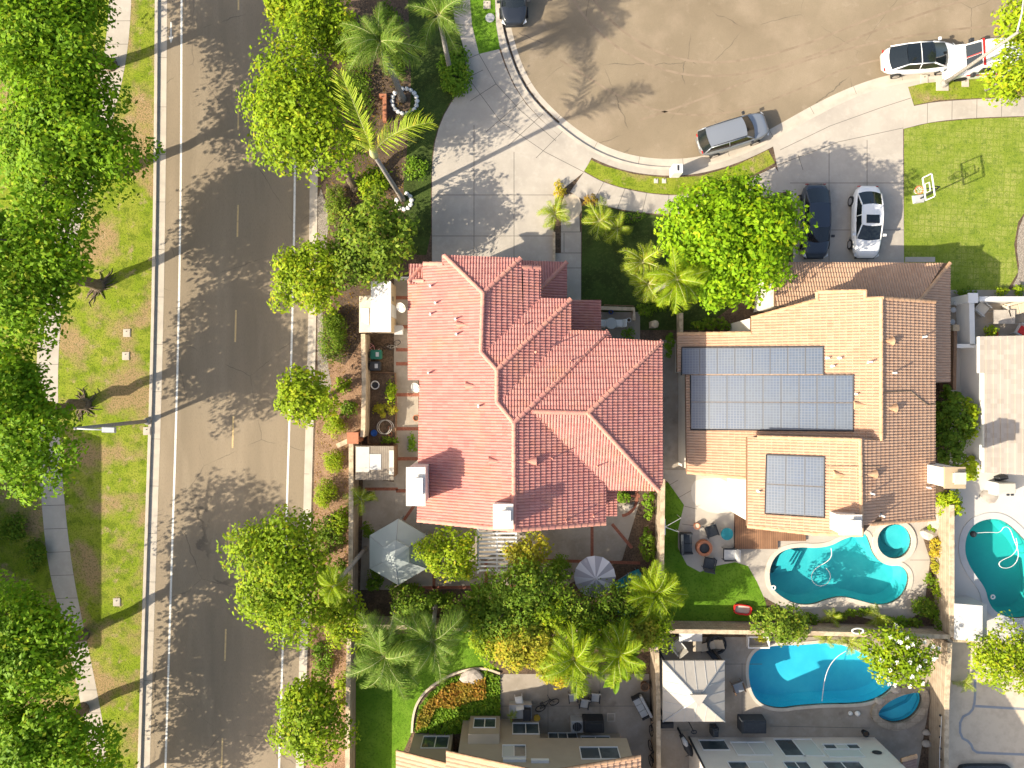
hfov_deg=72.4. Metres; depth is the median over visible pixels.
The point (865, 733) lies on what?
plant pot
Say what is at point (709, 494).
patio
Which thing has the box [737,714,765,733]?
covered furniture
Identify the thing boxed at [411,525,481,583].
citrus tree
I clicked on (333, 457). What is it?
round bush
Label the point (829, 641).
spiky plant
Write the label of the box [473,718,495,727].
window
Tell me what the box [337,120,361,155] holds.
ground shrub
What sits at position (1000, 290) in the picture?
lawn shrub
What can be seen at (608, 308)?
wall
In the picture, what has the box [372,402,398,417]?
planter plant
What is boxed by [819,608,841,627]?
spiky plant
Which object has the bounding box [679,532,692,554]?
dark sofa
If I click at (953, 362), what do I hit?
brown fence
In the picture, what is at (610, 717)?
floor hatch
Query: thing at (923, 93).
lawn
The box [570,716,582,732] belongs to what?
air conditioner
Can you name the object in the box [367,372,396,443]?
planter bed
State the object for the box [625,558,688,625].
garden palm
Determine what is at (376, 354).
wheeled bin
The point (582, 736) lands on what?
window
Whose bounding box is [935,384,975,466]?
tall hedge
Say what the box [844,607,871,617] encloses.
slope shrub
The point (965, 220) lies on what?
lawn
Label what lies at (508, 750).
window
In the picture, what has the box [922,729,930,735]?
boulder
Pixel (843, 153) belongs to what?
driveway
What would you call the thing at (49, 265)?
shade tree
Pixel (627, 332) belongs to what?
entry shrub
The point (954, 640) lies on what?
block wall
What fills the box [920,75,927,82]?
utility box
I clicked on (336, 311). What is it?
ground shrub
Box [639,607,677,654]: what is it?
garden tree
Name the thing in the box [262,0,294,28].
street tree
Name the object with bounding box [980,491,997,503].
boulder
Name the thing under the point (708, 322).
entry shrub
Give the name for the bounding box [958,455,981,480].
bright hedge
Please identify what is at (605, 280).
lawn
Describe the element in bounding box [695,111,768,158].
parked car
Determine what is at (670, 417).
side ground
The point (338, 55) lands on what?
ground shrub
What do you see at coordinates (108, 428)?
street lamp
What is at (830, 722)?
pool patio
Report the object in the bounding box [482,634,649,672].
garden soil
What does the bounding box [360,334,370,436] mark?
block wall
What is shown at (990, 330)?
pot plant
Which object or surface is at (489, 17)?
round cover
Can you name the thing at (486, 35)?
lawn
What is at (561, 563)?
shrub
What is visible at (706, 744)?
window
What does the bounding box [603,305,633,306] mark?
railing
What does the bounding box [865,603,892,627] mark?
spiky plant
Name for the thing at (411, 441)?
planter plant
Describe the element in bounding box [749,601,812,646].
wall tree
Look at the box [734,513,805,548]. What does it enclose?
deck
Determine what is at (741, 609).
toy cart
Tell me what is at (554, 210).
date palm
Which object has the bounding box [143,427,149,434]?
utility box
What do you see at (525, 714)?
outdoor counter
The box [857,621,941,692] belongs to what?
flowering tree
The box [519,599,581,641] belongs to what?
garden tree
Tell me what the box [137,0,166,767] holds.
road kerb
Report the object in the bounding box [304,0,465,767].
planting strip
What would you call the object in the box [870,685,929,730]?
pool coping
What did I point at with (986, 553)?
pool basin
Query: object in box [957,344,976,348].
white wall
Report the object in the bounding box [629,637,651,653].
shrub
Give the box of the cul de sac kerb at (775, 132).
[498,3,941,169]
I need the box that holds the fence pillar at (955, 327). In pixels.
[950,325,959,330]
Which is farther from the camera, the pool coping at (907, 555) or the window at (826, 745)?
the pool coping at (907, 555)
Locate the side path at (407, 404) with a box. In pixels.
[394,278,420,530]
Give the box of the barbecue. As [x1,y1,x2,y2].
[988,481,1015,495]
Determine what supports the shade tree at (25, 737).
on the verge ground at (105, 502)
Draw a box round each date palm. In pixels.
[537,195,570,229]
[582,195,618,240]
[603,211,632,245]
[617,239,665,282]
[625,263,669,302]
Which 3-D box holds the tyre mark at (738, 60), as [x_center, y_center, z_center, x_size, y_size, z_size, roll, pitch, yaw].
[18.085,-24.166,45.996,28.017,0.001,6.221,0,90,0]
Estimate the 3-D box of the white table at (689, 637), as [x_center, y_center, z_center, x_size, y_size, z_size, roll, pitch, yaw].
[11.519,16.308,45.520,1.500,0.720,0.600,0,90,0]
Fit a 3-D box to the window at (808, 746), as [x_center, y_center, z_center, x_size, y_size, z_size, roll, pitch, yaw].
[18.826,23.110,44.541,1.336,2.058,0.080,0,90,0]
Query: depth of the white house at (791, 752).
43.86 m
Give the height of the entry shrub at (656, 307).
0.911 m
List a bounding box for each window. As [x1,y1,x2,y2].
[420,735,449,747]
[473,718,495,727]
[502,744,525,756]
[512,722,539,733]
[579,746,620,758]
[581,735,609,737]
[698,739,729,749]
[727,761,767,767]
[730,741,772,754]
[773,738,805,755]
[782,761,811,767]
[791,738,824,755]
[822,743,861,748]
[822,761,864,767]
[823,748,865,756]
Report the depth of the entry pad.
45.86 m
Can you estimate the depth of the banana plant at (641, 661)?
41.85 m
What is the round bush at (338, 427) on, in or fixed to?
on the mulch bed at (351, 368)
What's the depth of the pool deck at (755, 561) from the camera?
45.87 m
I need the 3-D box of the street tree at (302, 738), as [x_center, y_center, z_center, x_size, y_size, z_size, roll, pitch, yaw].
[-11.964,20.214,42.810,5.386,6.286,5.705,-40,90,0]
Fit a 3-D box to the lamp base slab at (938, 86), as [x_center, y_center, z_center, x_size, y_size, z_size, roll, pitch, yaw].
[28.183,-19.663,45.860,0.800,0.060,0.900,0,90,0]
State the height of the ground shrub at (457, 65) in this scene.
0.951 m
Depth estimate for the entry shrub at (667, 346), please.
45.17 m
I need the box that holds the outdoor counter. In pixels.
[509,701,531,720]
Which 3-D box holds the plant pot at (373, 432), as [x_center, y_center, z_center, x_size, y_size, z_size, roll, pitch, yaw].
[-8.996,3.194,45.740,0.432,0.280,0.425,0,90,0]
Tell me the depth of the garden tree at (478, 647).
41.75 m
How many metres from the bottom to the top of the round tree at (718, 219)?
8.308 m
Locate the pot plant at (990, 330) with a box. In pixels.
[983,325,999,335]
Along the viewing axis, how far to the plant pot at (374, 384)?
45.61 m
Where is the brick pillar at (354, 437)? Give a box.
[347,431,363,443]
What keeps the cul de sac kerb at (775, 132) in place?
on the cul de sac road at (549, 35)
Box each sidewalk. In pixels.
[37,0,130,760]
[570,167,789,213]
[903,97,1023,128]
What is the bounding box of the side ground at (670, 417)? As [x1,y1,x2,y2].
[662,340,685,469]
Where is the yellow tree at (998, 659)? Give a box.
[966,609,1023,696]
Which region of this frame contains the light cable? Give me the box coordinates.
[939,716,941,767]
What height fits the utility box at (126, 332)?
0.101 m
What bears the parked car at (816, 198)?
on the driveway at (843, 153)
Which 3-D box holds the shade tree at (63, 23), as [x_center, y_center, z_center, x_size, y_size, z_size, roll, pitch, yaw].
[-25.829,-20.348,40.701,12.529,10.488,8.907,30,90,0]
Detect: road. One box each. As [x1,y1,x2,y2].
[143,0,309,767]
[512,0,1023,158]
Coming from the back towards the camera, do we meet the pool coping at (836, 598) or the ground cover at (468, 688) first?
the pool coping at (836, 598)
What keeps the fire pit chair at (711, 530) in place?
on the pool deck at (755, 561)
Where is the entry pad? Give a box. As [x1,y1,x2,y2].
[562,194,581,219]
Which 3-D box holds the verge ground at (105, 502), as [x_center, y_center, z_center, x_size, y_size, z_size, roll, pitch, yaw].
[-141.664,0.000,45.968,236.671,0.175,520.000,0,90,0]
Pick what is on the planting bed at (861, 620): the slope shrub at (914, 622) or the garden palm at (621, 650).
the slope shrub at (914, 622)
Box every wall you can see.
[345,630,355,767]
[348,444,358,616]
[353,615,949,638]
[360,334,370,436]
[553,232,554,260]
[601,306,635,320]
[650,647,660,767]
[655,478,664,637]
[677,313,682,331]
[928,639,951,767]
[934,501,953,636]
[950,637,974,642]
[956,303,974,344]
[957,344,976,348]
[978,297,1023,302]
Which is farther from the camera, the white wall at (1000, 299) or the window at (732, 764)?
the white wall at (1000, 299)
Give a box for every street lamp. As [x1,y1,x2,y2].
[73,417,151,432]
[940,0,1023,87]
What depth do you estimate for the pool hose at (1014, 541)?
45.94 m
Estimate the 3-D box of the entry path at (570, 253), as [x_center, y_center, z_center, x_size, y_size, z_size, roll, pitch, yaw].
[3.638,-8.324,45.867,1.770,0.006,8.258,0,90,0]
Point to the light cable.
(940, 743)
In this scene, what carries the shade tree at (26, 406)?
on the verge ground at (105, 502)
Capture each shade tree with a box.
[0,0,137,117]
[0,24,165,228]
[0,172,117,349]
[0,325,102,509]
[0,568,90,724]
[0,691,129,767]
[55,737,140,767]
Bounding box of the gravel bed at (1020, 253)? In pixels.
[1013,217,1023,286]
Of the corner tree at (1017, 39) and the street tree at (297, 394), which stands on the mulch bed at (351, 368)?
the street tree at (297, 394)
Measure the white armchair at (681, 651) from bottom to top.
0.901 m
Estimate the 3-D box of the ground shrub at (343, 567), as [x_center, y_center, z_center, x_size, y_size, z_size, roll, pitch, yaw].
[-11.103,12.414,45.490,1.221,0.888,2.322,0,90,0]
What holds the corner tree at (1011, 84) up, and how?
on the lawn at (923, 93)
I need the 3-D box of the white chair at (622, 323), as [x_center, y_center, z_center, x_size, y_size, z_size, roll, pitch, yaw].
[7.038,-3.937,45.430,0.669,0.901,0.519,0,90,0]
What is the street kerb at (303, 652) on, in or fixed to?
on the road at (221, 484)
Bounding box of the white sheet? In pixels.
[360,308,368,324]
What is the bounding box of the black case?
[661,720,673,727]
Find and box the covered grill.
[582,714,603,732]
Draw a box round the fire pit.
[695,539,711,555]
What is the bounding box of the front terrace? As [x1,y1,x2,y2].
[601,312,639,339]
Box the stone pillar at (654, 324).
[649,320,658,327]
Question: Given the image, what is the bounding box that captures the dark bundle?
[994,474,1008,480]
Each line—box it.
[164,0,296,767]
[221,0,238,767]
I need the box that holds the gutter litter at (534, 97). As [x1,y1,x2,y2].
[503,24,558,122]
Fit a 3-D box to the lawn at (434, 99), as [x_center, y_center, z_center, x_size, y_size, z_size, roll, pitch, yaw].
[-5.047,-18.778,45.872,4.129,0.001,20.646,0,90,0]
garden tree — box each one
[390,585,438,631]
[440,584,516,646]
[463,553,580,645]
[466,606,514,670]
[485,615,563,681]
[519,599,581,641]
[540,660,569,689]
[549,584,606,642]
[555,612,629,651]
[586,572,653,641]
[614,612,667,647]
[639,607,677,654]
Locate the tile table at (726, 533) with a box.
[721,528,732,539]
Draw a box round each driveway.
[432,0,591,261]
[773,87,913,262]
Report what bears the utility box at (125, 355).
on the verge ground at (105, 502)
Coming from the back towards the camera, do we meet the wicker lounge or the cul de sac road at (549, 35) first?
the cul de sac road at (549, 35)
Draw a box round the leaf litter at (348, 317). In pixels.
[310,60,404,693]
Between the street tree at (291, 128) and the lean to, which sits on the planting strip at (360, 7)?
the street tree at (291, 128)
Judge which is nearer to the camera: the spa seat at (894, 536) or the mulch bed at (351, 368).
the mulch bed at (351, 368)
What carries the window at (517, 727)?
in the beige house at (491, 742)
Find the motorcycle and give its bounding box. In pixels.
[677,727,692,755]
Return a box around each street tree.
[215,503,336,651]
[235,16,367,192]
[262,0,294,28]
[264,670,360,767]
[266,231,345,315]
[273,363,341,428]
[275,0,359,62]
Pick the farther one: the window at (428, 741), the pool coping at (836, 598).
the pool coping at (836, 598)
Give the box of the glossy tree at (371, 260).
[326,183,423,290]
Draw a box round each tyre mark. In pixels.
[560,59,879,115]
[572,0,966,76]
[593,0,919,63]
[640,25,1010,120]
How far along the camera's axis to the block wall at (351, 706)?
44.47 m
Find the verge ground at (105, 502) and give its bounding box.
[0,0,154,767]
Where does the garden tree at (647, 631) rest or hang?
on the garden soil
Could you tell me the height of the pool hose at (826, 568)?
0.043 m
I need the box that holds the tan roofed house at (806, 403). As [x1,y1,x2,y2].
[675,262,965,536]
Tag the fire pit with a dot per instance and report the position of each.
(703, 547)
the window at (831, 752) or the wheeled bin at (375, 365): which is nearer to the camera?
the window at (831, 752)
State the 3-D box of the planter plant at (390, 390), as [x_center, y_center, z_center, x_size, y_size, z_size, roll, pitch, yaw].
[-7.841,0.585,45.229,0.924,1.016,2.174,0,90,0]
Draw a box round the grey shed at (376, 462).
[355,445,397,479]
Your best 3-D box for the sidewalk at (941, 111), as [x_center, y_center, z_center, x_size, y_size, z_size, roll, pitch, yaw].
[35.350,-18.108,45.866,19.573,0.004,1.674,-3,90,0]
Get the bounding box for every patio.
[360,480,639,589]
[500,674,650,767]
[660,637,931,767]
[691,478,729,513]
[947,640,1023,767]
[948,349,1023,639]
[950,290,1023,343]
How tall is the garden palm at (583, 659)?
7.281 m
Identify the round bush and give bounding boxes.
[0,511,27,544]
[23,537,46,574]
[313,475,338,509]
[321,415,349,438]
[321,449,344,472]
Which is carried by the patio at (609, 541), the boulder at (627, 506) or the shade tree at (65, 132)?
the boulder at (627, 506)
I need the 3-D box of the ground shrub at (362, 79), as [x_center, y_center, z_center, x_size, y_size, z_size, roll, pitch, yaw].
[-10.187,-19.037,45.393,2.976,1.082,4.423,0,90,0]
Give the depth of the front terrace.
45.87 m
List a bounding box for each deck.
[663,470,929,623]
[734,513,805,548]
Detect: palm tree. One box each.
[330,64,439,201]
[335,1,428,102]
[405,0,472,70]
[642,247,709,314]
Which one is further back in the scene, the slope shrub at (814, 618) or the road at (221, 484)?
the road at (221, 484)
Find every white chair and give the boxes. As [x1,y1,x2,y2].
[514,695,523,710]
[601,320,606,327]
[616,319,626,327]
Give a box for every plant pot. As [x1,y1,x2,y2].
[371,381,378,388]
[371,430,376,435]
[413,415,418,420]
[534,714,539,720]
[640,681,649,691]
[694,523,699,528]
[861,729,869,737]
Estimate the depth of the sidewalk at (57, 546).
45.87 m
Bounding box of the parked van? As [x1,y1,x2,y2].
[942,37,1023,81]
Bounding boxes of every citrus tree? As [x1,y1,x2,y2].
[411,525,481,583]
[498,531,554,583]
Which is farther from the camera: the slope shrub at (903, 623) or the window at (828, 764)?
the slope shrub at (903, 623)
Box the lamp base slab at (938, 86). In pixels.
[936,77,948,90]
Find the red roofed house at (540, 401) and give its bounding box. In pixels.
[396,253,663,573]
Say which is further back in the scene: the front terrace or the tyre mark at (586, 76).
the tyre mark at (586, 76)
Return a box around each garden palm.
[317,546,367,606]
[342,602,432,700]
[384,600,468,683]
[536,621,605,698]
[590,618,646,688]
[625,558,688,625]
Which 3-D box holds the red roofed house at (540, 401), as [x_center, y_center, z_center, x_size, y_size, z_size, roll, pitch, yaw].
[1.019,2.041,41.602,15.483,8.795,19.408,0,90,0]
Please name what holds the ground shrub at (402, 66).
on the planting strip at (360, 7)
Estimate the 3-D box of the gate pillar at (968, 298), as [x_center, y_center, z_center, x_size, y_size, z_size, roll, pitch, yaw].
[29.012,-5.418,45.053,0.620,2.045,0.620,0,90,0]
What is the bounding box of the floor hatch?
[607,713,614,721]
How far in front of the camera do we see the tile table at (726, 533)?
45.38 m
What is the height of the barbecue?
0.980 m
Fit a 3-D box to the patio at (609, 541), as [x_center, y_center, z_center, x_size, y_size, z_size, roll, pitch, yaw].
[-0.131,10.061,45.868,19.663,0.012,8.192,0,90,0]
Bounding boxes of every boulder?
[459,668,483,683]
[622,503,633,510]
[874,697,884,704]
[891,686,900,693]
[920,528,937,539]
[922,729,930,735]
[922,740,931,746]
[927,514,954,529]
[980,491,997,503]
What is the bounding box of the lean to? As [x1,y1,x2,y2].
[359,296,370,333]
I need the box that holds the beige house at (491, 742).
[396,716,640,767]
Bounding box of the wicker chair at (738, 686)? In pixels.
[730,678,746,695]
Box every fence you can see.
[336,439,346,447]
[938,331,956,389]
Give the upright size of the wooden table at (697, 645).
0.500 m
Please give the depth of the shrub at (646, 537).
45.10 m
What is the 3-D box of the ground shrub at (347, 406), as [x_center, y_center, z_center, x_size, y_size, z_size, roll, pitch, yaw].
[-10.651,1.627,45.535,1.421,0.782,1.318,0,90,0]
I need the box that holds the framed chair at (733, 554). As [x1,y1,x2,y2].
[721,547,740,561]
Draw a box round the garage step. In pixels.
[905,257,934,261]
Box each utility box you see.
[113,598,120,605]
[122,352,129,359]
[123,329,130,336]
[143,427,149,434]
[483,1,490,8]
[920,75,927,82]
[962,79,968,86]
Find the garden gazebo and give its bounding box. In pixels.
[369,516,427,584]
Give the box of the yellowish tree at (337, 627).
[314,566,370,653]
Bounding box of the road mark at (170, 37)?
[169,22,172,41]
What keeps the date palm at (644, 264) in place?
on the lawn at (605, 280)
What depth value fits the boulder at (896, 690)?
45.64 m
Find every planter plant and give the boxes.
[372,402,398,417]
[379,436,398,443]
[384,376,397,409]
[407,431,417,451]
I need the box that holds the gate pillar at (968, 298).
[951,293,977,304]
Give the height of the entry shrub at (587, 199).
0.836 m
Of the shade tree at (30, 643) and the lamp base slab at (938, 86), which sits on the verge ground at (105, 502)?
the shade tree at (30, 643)
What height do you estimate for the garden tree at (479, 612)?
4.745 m
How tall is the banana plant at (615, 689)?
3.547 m
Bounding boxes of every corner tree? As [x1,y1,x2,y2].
[976,46,1023,107]
[990,0,1023,53]
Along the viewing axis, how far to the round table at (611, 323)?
45.16 m
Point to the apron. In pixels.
(558, 131)
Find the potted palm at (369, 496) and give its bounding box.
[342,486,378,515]
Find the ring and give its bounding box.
[851,628,863,633]
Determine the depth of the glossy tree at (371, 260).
41.54 m
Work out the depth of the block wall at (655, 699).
44.09 m
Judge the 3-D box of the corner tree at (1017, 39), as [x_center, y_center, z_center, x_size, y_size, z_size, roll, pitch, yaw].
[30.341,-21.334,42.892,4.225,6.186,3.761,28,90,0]
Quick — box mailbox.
[669,164,682,177]
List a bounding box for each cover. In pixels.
[414,670,500,734]
[416,677,486,729]
[485,13,494,21]
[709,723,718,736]
[957,763,1009,767]
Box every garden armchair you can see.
[974,302,992,317]
[1010,322,1023,335]
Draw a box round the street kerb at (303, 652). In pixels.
[296,35,318,767]
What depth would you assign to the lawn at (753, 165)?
45.87 m
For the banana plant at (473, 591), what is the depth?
42.81 m
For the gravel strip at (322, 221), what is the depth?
45.87 m
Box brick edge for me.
[379,94,386,122]
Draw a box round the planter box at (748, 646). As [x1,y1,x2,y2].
[746,634,769,648]
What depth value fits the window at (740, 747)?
44.42 m
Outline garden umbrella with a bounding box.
[574,556,615,596]
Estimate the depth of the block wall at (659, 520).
44.19 m
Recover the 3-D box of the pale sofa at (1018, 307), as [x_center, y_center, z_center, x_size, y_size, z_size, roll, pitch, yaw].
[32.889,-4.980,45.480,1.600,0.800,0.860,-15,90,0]
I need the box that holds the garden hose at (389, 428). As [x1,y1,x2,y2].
[377,420,393,433]
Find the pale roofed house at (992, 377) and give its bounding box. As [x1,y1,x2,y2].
[961,336,1023,474]
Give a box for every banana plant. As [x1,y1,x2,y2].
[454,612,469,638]
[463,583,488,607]
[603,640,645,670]
[603,668,630,694]
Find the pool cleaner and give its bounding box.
[970,531,976,536]
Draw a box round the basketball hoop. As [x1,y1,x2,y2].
[912,173,940,203]
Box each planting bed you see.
[413,670,499,734]
[785,485,949,625]
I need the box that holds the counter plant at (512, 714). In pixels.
[506,710,517,722]
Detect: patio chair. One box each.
[568,692,578,703]
[578,696,589,709]
[590,690,600,703]
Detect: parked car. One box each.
[497,0,529,27]
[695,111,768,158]
[797,184,834,258]
[847,186,886,258]
[880,37,954,78]
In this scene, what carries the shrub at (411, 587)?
on the planting strip at (380, 601)
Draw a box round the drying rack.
[664,515,680,534]
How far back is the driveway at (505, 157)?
45.87 m
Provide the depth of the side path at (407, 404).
45.87 m
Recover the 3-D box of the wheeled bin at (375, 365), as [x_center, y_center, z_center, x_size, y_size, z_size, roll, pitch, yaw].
[-8.821,-1.156,45.360,0.753,1.040,0.605,0,90,0]
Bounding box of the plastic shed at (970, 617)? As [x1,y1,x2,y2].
[953,596,986,641]
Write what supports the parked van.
on the cul de sac road at (549, 35)
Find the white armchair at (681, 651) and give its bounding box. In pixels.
[669,636,687,658]
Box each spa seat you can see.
[879,693,916,718]
[881,524,906,548]
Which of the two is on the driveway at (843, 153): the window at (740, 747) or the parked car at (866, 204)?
the parked car at (866, 204)
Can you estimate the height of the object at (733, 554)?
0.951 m
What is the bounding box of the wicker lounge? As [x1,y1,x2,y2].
[701,634,726,653]
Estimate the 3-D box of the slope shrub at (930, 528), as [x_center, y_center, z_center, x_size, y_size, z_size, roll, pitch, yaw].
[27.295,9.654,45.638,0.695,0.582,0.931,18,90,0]
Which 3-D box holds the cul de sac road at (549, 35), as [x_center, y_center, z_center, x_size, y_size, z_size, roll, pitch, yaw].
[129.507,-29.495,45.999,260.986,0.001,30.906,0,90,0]
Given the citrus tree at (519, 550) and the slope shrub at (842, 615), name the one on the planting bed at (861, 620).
the slope shrub at (842, 615)
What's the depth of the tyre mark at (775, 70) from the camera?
46.00 m
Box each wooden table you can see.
[692,641,701,650]
[988,310,1014,323]
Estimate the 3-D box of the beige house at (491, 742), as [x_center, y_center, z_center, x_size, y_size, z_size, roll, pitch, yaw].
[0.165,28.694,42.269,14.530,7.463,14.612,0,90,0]
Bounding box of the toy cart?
[733,603,755,615]
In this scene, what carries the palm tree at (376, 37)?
on the planting strip at (360, 7)
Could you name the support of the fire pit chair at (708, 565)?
on the pool deck at (755, 561)
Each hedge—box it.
[317,310,349,363]
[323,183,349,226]
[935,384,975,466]
[935,489,965,515]
[951,396,981,444]
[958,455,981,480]
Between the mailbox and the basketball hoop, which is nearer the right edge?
the basketball hoop
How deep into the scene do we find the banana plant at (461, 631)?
42.85 m
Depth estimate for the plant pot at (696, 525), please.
45.56 m
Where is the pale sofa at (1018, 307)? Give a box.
[1001,302,1023,316]
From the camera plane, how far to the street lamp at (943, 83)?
42.02 m
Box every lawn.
[356,631,499,767]
[403,0,464,254]
[470,0,499,53]
[581,193,791,329]
[584,150,774,194]
[904,117,1023,289]
[908,77,1023,104]
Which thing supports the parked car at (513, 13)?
on the cul de sac road at (549, 35)
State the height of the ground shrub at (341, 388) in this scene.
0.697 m
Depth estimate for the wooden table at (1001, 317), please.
45.28 m
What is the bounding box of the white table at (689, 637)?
[677,634,701,640]
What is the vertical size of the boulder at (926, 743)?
0.538 m
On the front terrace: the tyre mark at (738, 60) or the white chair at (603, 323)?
the white chair at (603, 323)
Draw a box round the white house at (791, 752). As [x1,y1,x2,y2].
[688,736,917,767]
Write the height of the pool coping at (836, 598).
0.190 m
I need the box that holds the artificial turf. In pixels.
[664,482,768,620]
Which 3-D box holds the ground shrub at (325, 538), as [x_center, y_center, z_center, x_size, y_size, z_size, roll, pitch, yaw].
[-11.907,9.822,45.487,2.477,0.893,3.084,0,90,0]
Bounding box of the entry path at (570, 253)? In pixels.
[555,194,580,299]
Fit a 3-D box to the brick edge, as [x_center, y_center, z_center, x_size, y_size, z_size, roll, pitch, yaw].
[-8.406,-17.988,45.690,0.470,0.380,1.767,0,90,0]
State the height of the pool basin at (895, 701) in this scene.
0.720 m
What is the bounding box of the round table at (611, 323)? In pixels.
[606,318,616,328]
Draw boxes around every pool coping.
[745,640,896,711]
[765,530,912,608]
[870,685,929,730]
[873,523,916,562]
[958,512,1023,624]
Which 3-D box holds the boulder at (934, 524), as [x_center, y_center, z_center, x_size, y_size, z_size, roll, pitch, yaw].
[27.985,8.937,45.670,1.800,0.848,1.212,0,90,0]
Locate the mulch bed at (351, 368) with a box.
[306,342,361,767]
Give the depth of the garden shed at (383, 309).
43.68 m
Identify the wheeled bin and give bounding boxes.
[369,361,381,370]
[370,350,382,358]
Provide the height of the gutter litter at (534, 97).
0.001 m
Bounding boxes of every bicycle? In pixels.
[384,340,399,349]
[535,695,558,711]
[648,740,653,766]
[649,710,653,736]
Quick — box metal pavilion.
[659,649,724,721]
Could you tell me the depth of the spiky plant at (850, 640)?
45.16 m
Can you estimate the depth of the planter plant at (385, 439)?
45.35 m
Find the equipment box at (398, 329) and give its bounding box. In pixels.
[394,325,403,334]
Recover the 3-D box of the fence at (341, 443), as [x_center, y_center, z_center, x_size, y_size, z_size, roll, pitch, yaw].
[-10.832,3.793,45.490,0.920,1.100,0.300,-25,90,0]
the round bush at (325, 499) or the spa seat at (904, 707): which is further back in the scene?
the spa seat at (904, 707)
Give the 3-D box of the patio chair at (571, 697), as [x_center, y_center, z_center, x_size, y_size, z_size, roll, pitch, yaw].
[3.963,20.291,45.430,0.626,0.900,0.748,-5,90,0]
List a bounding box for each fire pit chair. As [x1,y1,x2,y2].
[702,556,716,573]
[703,523,719,538]
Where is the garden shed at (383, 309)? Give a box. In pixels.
[371,281,395,333]
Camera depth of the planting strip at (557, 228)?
45.86 m
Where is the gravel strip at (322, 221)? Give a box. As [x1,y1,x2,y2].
[317,190,330,392]
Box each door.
[391,304,395,318]
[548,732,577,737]
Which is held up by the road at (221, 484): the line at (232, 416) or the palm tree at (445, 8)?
the line at (232, 416)
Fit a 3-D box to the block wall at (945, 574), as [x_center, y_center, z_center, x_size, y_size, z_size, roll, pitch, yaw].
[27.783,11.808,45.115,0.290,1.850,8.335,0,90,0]
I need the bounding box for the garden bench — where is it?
[631,692,652,720]
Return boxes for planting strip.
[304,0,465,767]
[362,500,655,619]
[553,205,560,252]
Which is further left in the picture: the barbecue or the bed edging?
the bed edging
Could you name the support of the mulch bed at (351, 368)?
on the planting strip at (360, 7)
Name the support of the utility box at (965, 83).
on the lawn at (923, 93)
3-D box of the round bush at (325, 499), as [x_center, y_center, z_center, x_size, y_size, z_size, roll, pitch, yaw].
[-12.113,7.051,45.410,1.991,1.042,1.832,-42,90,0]
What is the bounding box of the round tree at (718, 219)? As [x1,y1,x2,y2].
[653,166,817,314]
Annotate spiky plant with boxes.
[813,636,835,648]
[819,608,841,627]
[835,636,862,654]
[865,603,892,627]
[952,672,975,692]
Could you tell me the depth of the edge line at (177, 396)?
46.00 m
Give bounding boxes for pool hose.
[811,549,831,585]
[822,651,845,699]
[978,526,1018,567]
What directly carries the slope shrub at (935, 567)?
on the planting bed at (861, 620)
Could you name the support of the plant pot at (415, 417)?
on the side path at (407, 404)
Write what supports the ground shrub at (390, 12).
on the planting strip at (360, 7)
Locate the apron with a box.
[495,0,952,175]
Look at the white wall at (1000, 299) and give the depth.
44.54 m
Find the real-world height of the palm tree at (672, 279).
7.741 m
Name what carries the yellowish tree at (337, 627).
on the planting strip at (360, 7)
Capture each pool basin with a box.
[749,643,892,706]
[770,534,906,603]
[878,524,909,557]
[879,693,919,720]
[965,519,1023,616]
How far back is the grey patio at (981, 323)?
45.87 m
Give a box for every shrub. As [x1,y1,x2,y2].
[310,512,347,557]
[311,640,334,679]
[325,308,342,329]
[327,506,348,533]
[331,10,360,69]
[332,557,347,590]
[333,376,351,394]
[334,670,345,711]
[335,58,376,125]
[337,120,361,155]
[337,399,358,418]
[354,163,392,199]
[361,521,374,538]
[365,569,383,591]
[374,0,403,31]
[384,50,411,77]
[385,581,424,601]
[402,109,421,130]
[402,155,428,181]
[420,591,455,609]
[435,45,473,101]
[545,552,574,582]
[553,179,566,198]
[583,193,597,205]
[617,491,630,502]
[621,327,634,338]
[623,210,645,222]
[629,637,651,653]
[636,303,654,317]
[638,526,656,561]
[641,491,655,520]
[645,292,669,312]
[663,332,674,357]
[690,316,732,330]
[753,635,767,642]
[803,612,822,624]
[833,611,847,621]
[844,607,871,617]
[882,616,893,624]
[891,615,910,627]
[906,617,923,627]
[911,595,938,617]
[922,572,935,588]
[923,605,939,622]
[927,524,935,532]
[929,537,941,557]
[930,558,938,573]
[930,580,940,602]
[932,615,946,639]
[954,286,977,295]
[994,286,1009,296]
[1012,282,1023,296]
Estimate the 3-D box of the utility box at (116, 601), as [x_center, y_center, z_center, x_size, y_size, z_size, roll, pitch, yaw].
[-25.889,14.288,45.840,0.474,0.101,0.530,0,90,0]
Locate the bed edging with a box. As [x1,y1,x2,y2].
[411,667,499,732]

